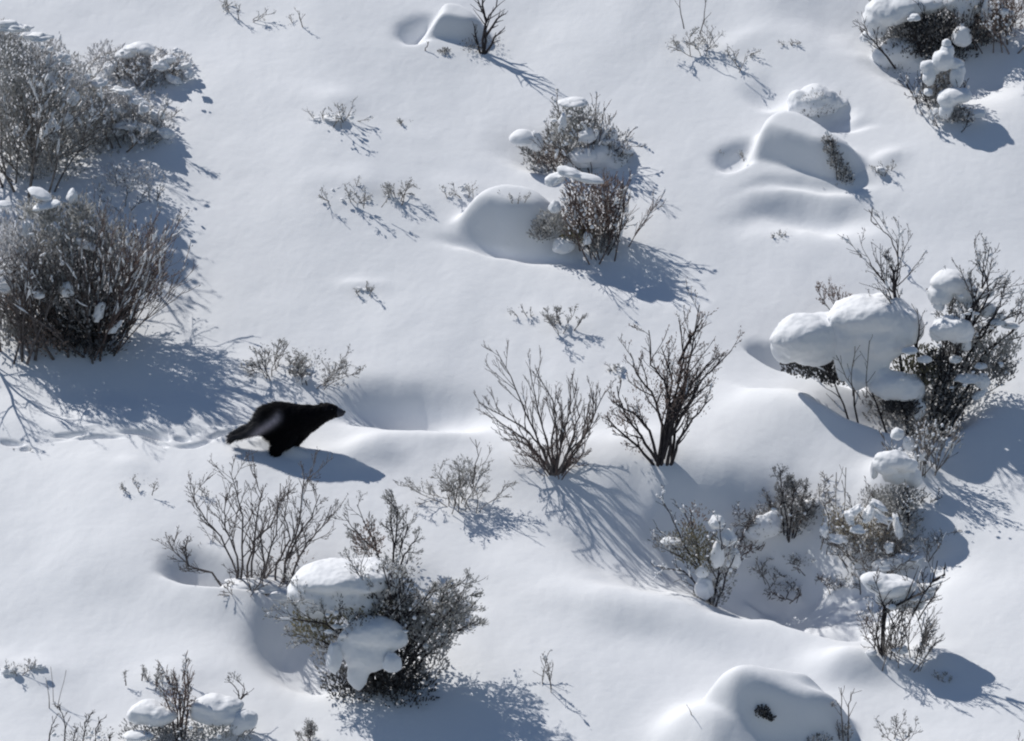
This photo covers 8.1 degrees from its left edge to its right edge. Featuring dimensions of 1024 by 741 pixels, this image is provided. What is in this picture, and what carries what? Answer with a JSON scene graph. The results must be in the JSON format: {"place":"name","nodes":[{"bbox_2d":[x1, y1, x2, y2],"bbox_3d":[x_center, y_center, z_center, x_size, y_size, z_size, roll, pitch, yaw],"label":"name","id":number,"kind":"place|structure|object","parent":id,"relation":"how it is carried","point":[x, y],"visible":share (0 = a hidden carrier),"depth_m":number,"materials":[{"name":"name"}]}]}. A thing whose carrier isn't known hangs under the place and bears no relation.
{"place":"outdoors","nodes":[
{"label":"outdoors","id":0,"kind":"place"},
{"bbox_2d":[0,0,1023,740],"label":"snow slope","id":1,"kind":"structure","parent":0,"point":[100,590],"depth_m":59.92,"materials":[{"name":"white snow"}]},
{"bbox_2d":[1,657,45,675],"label":"twig tuft","id":2,"kind":"object","parent":1,"relation":"on","point":[11,670],"visible":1,"depth_m":57.38,"materials":[{"name":"grey plant"}]},
{"bbox_2d":[45,672,65,707],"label":"twig tuft","id":3,"kind":"object","parent":1,"relation":"on","point":[53,695],"visible":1,"depth_m":57.12,"materials":[{"name":"grey plant"}]},
{"bbox_2d":[0,17,114,197],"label":"leafy shrub","id":4,"kind":"object","parent":1,"relation":"on","point":[49,76],"visible":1,"depth_m":61.18,"materials":[{"name":"grey plant"}]},
{"bbox_2d":[48,704,115,740],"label":"bare shrub","id":5,"kind":"object","parent":1,"relation":"on","point":[84,730],"visible":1,"depth_m":56.71,"materials":[{"name":"grey plant"}]},
{"bbox_2d":[0,182,199,364],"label":"leafy shrub","id":6,"kind":"object","parent":1,"relation":"on","point":[31,286],"visible":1,"depth_m":59.84,"materials":[{"name":"grey plant"}]},
{"bbox_2d":[43,68,183,160],"bbox_3d":[-3.483,-2.183,61.762,1.252,0.829,0.686,3,20,8],"label":"leafy shrub","id":7,"kind":"object","parent":1,"relation":"on","point":[141,126],"visible":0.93,"depth_m":61.66,"materials":[{"name":"grey plant"}]},
{"bbox_2d":[89,157,169,211],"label":"leafy shrub","id":8,"kind":"object","parent":1,"relation":"on","point":[135,175],"visible":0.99,"depth_m":61.18,"materials":[{"name":"grey plant"}]},
{"bbox_2d":[119,473,158,495],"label":"twig tuft","id":9,"kind":"object","parent":1,"relation":"on","point":[122,487],"visible":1,"depth_m":58.76,"materials":[{"name":"grey plant"}]},
{"bbox_2d":[84,39,196,97],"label":"leafy shrub","id":10,"kind":"object","parent":1,"relation":"on","point":[122,56],"visible":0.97,"depth_m":62.26,"materials":[{"name":"grey plant"}]},
{"bbox_2d":[122,654,190,690],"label":"tuft","id":11,"kind":"object","parent":1,"relation":"on","point":[146,673],"visible":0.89,"depth_m":57.25,"materials":[{"name":"grey plant"}]},
{"bbox_2d":[118,650,257,740],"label":"snow capped shrub","id":12,"kind":"object","parent":1,"relation":"on","point":[215,710],"visible":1,"depth_m":56.73,"materials":[{"name":"white snow"}]},
{"bbox_2d":[193,479,211,495],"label":"twig tuft","id":13,"kind":"object","parent":1,"relation":"on","point":[201,488],"visible":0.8,"depth_m":58.73,"materials":[{"name":"grey plant"}]},
{"bbox_2d":[225,671,253,699],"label":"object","id":14,"kind":"object","parent":1,"relation":"on","point":[243,694],"visible":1,"depth_m":56.89,"materials":[{"name":"grey plant"}]},
{"bbox_2d":[219,0,275,21],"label":"twig tuft","id":15,"kind":"object","parent":1,"relation":"on","point":[226,5],"visible":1,"depth_m":62.78,"materials":[{"name":"grey plant"}]},
{"bbox_2d":[152,448,347,600],"bbox_3d":[-2.149,1.238,57.871,1.587,1.350,0.783,5,21,15],"label":"bare shrub","id":16,"kind":"object","parent":1,"relation":"on","point":[274,589],"visible":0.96,"depth_m":57.96,"materials":[{"name":"grey plant"}]},
{"bbox_2d":[240,337,301,380],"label":"twig tuft","id":17,"kind":"object","parent":1,"relation":"on","point":[264,350],"visible":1,"depth_m":59.83,"materials":[{"name":"grey plant"}]},
{"bbox_2d":[225,400,345,457],"bbox_3d":[-1.861,0.489,59.121,1.004,0.550,0.267,0,20,0],"label":"wolverine","id":18,"kind":"object","parent":1,"relation":"on","point":[280,426],"visible":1,"depth_m":59.02,"materials":[{"name":"black fur"}]},
{"bbox_2d":[286,8,302,27],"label":"twig tuft","id":19,"kind":"object","parent":1,"relation":"on","point":[299,17],"visible":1,"depth_m":62.70,"materials":[{"name":"grey plant"}]},
{"bbox_2d":[294,718,317,740],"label":"twig tuft","id":20,"kind":"object","parent":1,"relation":"on","point":[308,731],"visible":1,"depth_m":56.81,"materials":[{"name":"grey plant"}]},
{"bbox_2d":[285,344,364,389],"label":"twig tuft","id":21,"kind":"object","parent":1,"relation":"on","point":[301,368],"visible":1,"depth_m":59.78,"materials":[{"name":"grey plant"}]},
{"bbox_2d":[302,96,373,127],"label":"twig tuft","id":22,"kind":"object","parent":1,"relation":"on","point":[336,118],"visible":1,"depth_m":61.87,"materials":[{"name":"grey plant"}]},
{"bbox_2d":[318,175,389,208],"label":"twig tuft","id":23,"kind":"object","parent":1,"relation":"on","point":[349,194],"visible":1,"depth_m":61.17,"materials":[{"name":"grey plant"}]},
{"bbox_2d":[353,281,374,295],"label":"twig tuft","id":24,"kind":"object","parent":1,"relation":"on","point":[366,288],"visible":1,"depth_m":60.56,"materials":[{"name":"grey plant"}]},
{"bbox_2d":[261,537,488,708],"bbox_3d":[-1.068,1.972,57.043,1.805,1.436,0.768,0,20,0],"label":"leafy shrub","id":25,"kind":"object","parent":1,"relation":"on","point":[370,640],"visible":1,"depth_m":56.87,"materials":[{"name":"grey plant"}]},
{"bbox_2d":[330,489,425,581],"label":"leafy shrub","id":26,"kind":"object","parent":1,"relation":"on","point":[369,545],"visible":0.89,"depth_m":58.00,"materials":[{"name":"brown plant"}]},
{"bbox_2d":[380,177,419,205],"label":"twig tuft","id":27,"kind":"object","parent":1,"relation":"on","point":[388,186],"visible":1,"depth_m":61.28,"materials":[{"name":"grey plant"}]},
{"bbox_2d":[425,41,450,54],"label":"tuft","id":28,"kind":"object","parent":1,"relation":"on","point":[445,50],"visible":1,"depth_m":62.55,"materials":[{"name":"grey plant"}]},
{"bbox_2d":[393,438,517,513],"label":"bare shrub","id":29,"kind":"object","parent":1,"relation":"on","point":[461,480],"visible":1,"depth_m":58.70,"materials":[{"name":"grey plant"}]},
{"bbox_2d":[439,182,478,197],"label":"twig tuft","id":30,"kind":"object","parent":1,"relation":"on","point":[464,189],"visible":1,"depth_m":61.35,"materials":[{"name":"grey plant"}]},
{"bbox_2d":[457,0,507,54],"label":"bare shrub","id":31,"kind":"object","parent":1,"relation":"on","point":[485,34],"visible":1,"depth_m":62.53,"materials":[{"name":"brown plant"}]},
{"bbox_2d":[497,190,530,203],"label":"twig tuft","id":32,"kind":"object","parent":1,"relation":"on","point":[511,199],"visible":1,"depth_m":60.95,"materials":[{"name":"grey plant"}]},
{"bbox_2d":[507,304,533,316],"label":"twig tuft","id":33,"kind":"object","parent":1,"relation":"on","point":[526,312],"visible":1,"depth_m":60.39,"materials":[{"name":"grey plant"}]},
{"bbox_2d":[533,650,553,688],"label":"twig tuft","id":34,"kind":"object","parent":1,"relation":"on","point":[548,668],"visible":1,"depth_m":57.08,"materials":[{"name":"grey plant"}]},
{"bbox_2d":[473,339,616,479],"bbox_3d":[0.272,0.294,58.813,1.174,1.258,0.521,0,20,0],"label":"bare shrub","id":35,"kind":"object","parent":1,"relation":"on","point":[552,469],"visible":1,"depth_m":58.84,"materials":[{"name":"grey plant"}]},
{"bbox_2d":[541,303,588,334],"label":"twig tuft","id":36,"kind":"object","parent":1,"relation":"on","point":[550,318],"visible":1,"depth_m":60.25,"materials":[{"name":"grey plant"}]},
{"bbox_2d":[509,89,645,173],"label":"leafy shrub","id":37,"kind":"object","parent":1,"relation":"on","point":[600,145],"visible":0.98,"depth_m":61.64,"materials":[{"name":"grey plant"}]},
{"bbox_2d":[526,165,665,264],"bbox_3d":[0.722,-1.330,60.897,1.174,0.856,0.588,-5,21,-14],"label":"leafy shrub","id":38,"kind":"object","parent":1,"relation":"on","point":[562,244],"visible":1,"depth_m":60.88,"materials":[{"name":"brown plant"}]},
{"bbox_2d":[604,362,624,370],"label":"twig tuft","id":39,"kind":"object","parent":1,"relation":"on","point":[618,367],"visible":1,"depth_m":59.97,"materials":[{"name":"grey plant"}]},
{"bbox_2d":[601,277,744,466],"bbox_3d":[1.301,-0.004,58.768,1.171,1.736,0.622,0,20,0],"label":"bare shrub","id":40,"kind":"object","parent":1,"relation":"on","point":[668,431],"visible":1,"depth_m":58.81,"materials":[{"name":"brown plant"}]},
{"bbox_2d":[665,0,725,56],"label":"twig tuft","id":41,"kind":"object","parent":1,"relation":"on","point":[692,42],"visible":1,"depth_m":62.52,"materials":[{"name":"grey plant"}]},
{"bbox_2d":[647,485,750,606],"bbox_3d":[1.507,1.427,58.319,0.841,1.117,0.440,0,20,0],"label":"leafy shrub","id":42,"kind":"object","parent":1,"relation":"on","point":[705,587],"visible":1,"depth_m":58.30,"materials":[{"name":"grey plant"}]},
{"bbox_2d":[708,44,760,72],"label":"twig tuft","id":43,"kind":"object","parent":1,"relation":"on","point":[733,57],"visible":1,"depth_m":62.41,"materials":[{"name":"grey plant"}]},
{"bbox_2d":[704,528,765,560],"bbox_3d":[1.868,1.428,58.974,0.754,0.314,0.487,2,20,6],"label":"twig tangle","id":44,"kind":"object","parent":1,"relation":"on","point":[752,546],"visible":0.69,"depth_m":58.90,"materials":[{"name":"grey plant"}]},
{"bbox_2d":[730,556,791,588],"bbox_3d":[2.050,1.606,59.006,0.619,0.294,0.363,0,20,0],"label":"twig tangle","id":45,"kind":"object","parent":1,"relation":"on","point":[762,572],"visible":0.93,"depth_m":58.96,"materials":[{"name":"grey plant"}]},
{"bbox_2d":[754,704,776,721],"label":"leafy shrub","id":46,"kind":"object","parent":1,"relation":"on","point":[766,714],"visible":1,"depth_m":56.67,"materials":[{"name":"black plant"}]},
{"bbox_2d":[729,500,815,533],"bbox_3d":[2.075,1.204,58.929,0.626,0.282,0.519,15,25,35],"label":"twig tangle","id":47,"kind":"object","parent":1,"relation":"on","point":[750,521],"visible":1,"depth_m":58.90,"materials":[{"name":"grey plant"}]},
{"bbox_2d":[770,230,785,237],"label":"twig tuft","id":48,"kind":"object","parent":1,"relation":"on","point":[773,235],"visible":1,"depth_m":61.14,"materials":[{"name":"grey plant"}]},
{"bbox_2d":[762,576,801,603],"bbox_3d":[2.260,1.787,58.946,0.446,0.208,0.401,0,20,0],"label":"twig tangle","id":49,"kind":"object","parent":1,"relation":"on","point":[799,593],"visible":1,"depth_m":58.89,"materials":[{"name":"grey plant"}]},
{"bbox_2d":[743,464,828,542],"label":"bare shrub","id":50,"kind":"object","parent":1,"relation":"on","point":[769,524],"visible":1,"depth_m":58.88,"materials":[{"name":"brown plant"}]},
{"bbox_2d":[777,39,801,44],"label":"twig tuft","id":51,"kind":"object","parent":1,"relation":"on","point":[792,42],"visible":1,"depth_m":62.59,"materials":[{"name":"grey plant"}]},
{"bbox_2d":[783,552,815,575],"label":"twig tangle","id":52,"kind":"object","parent":1,"relation":"on","point":[795,560],"visible":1,"depth_m":58.86,"materials":[{"name":"grey plant"}]},
{"bbox_2d":[784,470,838,510],"bbox_3d":[2.543,1.009,58.958,0.614,0.270,0.402,12,23,30],"label":"twig tangle","id":53,"kind":"object","parent":1,"relation":"on","point":[831,496],"visible":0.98,"depth_m":58.98,"materials":[{"name":"plant"}]},
{"bbox_2d":[787,83,847,116],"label":"snow capped shrub","id":54,"kind":"object","parent":1,"relation":"on","point":[813,99],"visible":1,"depth_m":62.03,"materials":[{"name":"white snow"}]},
{"bbox_2d":[806,685,861,740],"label":"leafy shrub","id":55,"kind":"object","parent":1,"relation":"on","point":[842,731],"visible":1,"depth_m":56.73,"materials":[{"name":"grey plant"}]},
{"bbox_2d":[815,279,852,309],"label":"bare shrub","id":56,"kind":"object","parent":1,"relation":"on","point":[824,293],"visible":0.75,"depth_m":60.44,"materials":[{"name":"grey plant"}]},
{"bbox_2d":[814,571,860,594],"bbox_3d":[2.759,1.703,58.724,0.616,0.188,0.316,0,20,0],"label":"twig tangle","id":57,"kind":"object","parent":1,"relation":"on","point":[829,583],"visible":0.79,"depth_m":58.69,"materials":[{"name":"grey plant"}]},
{"bbox_2d":[821,130,854,184],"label":"leafy shrub","id":58,"kind":"object","parent":1,"relation":"on","point":[834,154],"visible":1,"depth_m":61.50,"materials":[{"name":"grey plant"}]},
{"bbox_2d":[820,508,891,555],"bbox_3d":[2.823,1.264,58.797,0.664,0.423,0.462,0,20,0],"label":"twig tangle","id":59,"kind":"object","parent":1,"relation":"on","point":[875,531],"visible":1,"depth_m":58.71,"materials":[{"name":"grey plant"}]},
{"bbox_2d":[819,464,926,575],"bbox_3d":[3.050,1.188,58.685,1.124,1.015,0.827,0,20,0],"label":"leafy shrub","id":60,"kind":"object","parent":1,"relation":"on","point":[891,563],"visible":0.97,"depth_m":58.55,"materials":[{"name":"grey plant"}]},
{"bbox_2d":[865,208,896,253],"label":"dead branch","id":61,"kind":"object","parent":1,"relation":"on","point":[875,224],"visible":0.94,"depth_m":60.90,"materials":[{"name":"grey wood"}]},
{"bbox_2d":[869,159,896,175],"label":"twig tuft","id":62,"kind":"object","parent":1,"relation":"on","point":[879,169],"visible":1,"depth_m":61.54,"materials":[{"name":"grey plant"}]},
{"bbox_2d":[846,449,942,529],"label":"snow capped shrub","id":63,"kind":"object","parent":1,"relation":"on","point":[896,467],"visible":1,"depth_m":58.71,"materials":[{"name":"white snow"}]},
{"bbox_2d":[770,210,1023,439],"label":"snow capped shrub","id":64,"kind":"object","parent":1,"relation":"on","point":[861,341],"visible":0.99,"depth_m":59.46,"materials":[{"name":"white snow"}]},
{"bbox_2d":[874,709,922,740],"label":"twig tuft","id":65,"kind":"object","parent":1,"relation":"on","point":[910,730],"visible":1,"depth_m":56.75,"materials":[{"name":"grey plant"}]},
{"bbox_2d":[872,37,925,73],"bbox_3d":[3.357,-2.720,62.741,0.446,0.351,0.404,-14,24,-34],"label":"snow mound","id":66,"kind":"object","parent":1,"relation":"on","point":[910,64],"visible":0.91,"depth_m":62.63,"materials":[{"name":"white snow"}]},
{"bbox_2d":[856,551,948,672],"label":"bare shrub","id":67,"kind":"object","parent":1,"relation":"on","point":[895,592],"visible":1,"depth_m":57.33,"materials":[{"name":"brown plant"}]},
{"bbox_2d":[877,407,964,477],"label":"leafy shrub","id":68,"kind":"object","parent":1,"relation":"on","point":[909,444],"visible":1,"depth_m":58.95,"materials":[{"name":"grey plant"}]},
{"bbox_2d":[883,525,962,561],"bbox_3d":[3.320,1.360,58.661,0.683,0.312,0.389,0,20,0],"label":"twig tangle","id":69,"kind":"object","parent":1,"relation":"on","point":[938,543],"visible":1,"depth_m":58.59,"materials":[{"name":"grey plant"}]},
{"bbox_2d":[852,0,1003,68],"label":"snow capped shrub","id":70,"kind":"object","parent":1,"relation":"on","point":[879,17],"visible":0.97,"depth_m":62.56,"materials":[{"name":"white snow"}]},
{"bbox_2d":[897,39,969,114],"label":"snow capped shrub","id":71,"kind":"object","parent":1,"relation":"on","point":[944,60],"visible":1,"depth_m":61.93,"materials":[{"name":"white snow"}]},
{"bbox_2d":[931,670,952,682],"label":"twig tuft","id":72,"kind":"object","parent":1,"relation":"on","point":[938,676],"visible":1,"depth_m":57.32,"materials":[{"name":"plant"}]},
{"bbox_2d":[929,87,985,132],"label":"snow capped shrub","id":73,"kind":"object","parent":1,"relation":"on","point":[949,100],"visible":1,"depth_m":61.85,"materials":[{"name":"white snow"}]},
{"bbox_2d":[951,0,1023,53],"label":"leafy shrub","id":74,"kind":"object","parent":1,"relation":"on","point":[1004,11],"visible":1,"depth_m":62.58,"materials":[{"name":"grey plant"}]}
]}

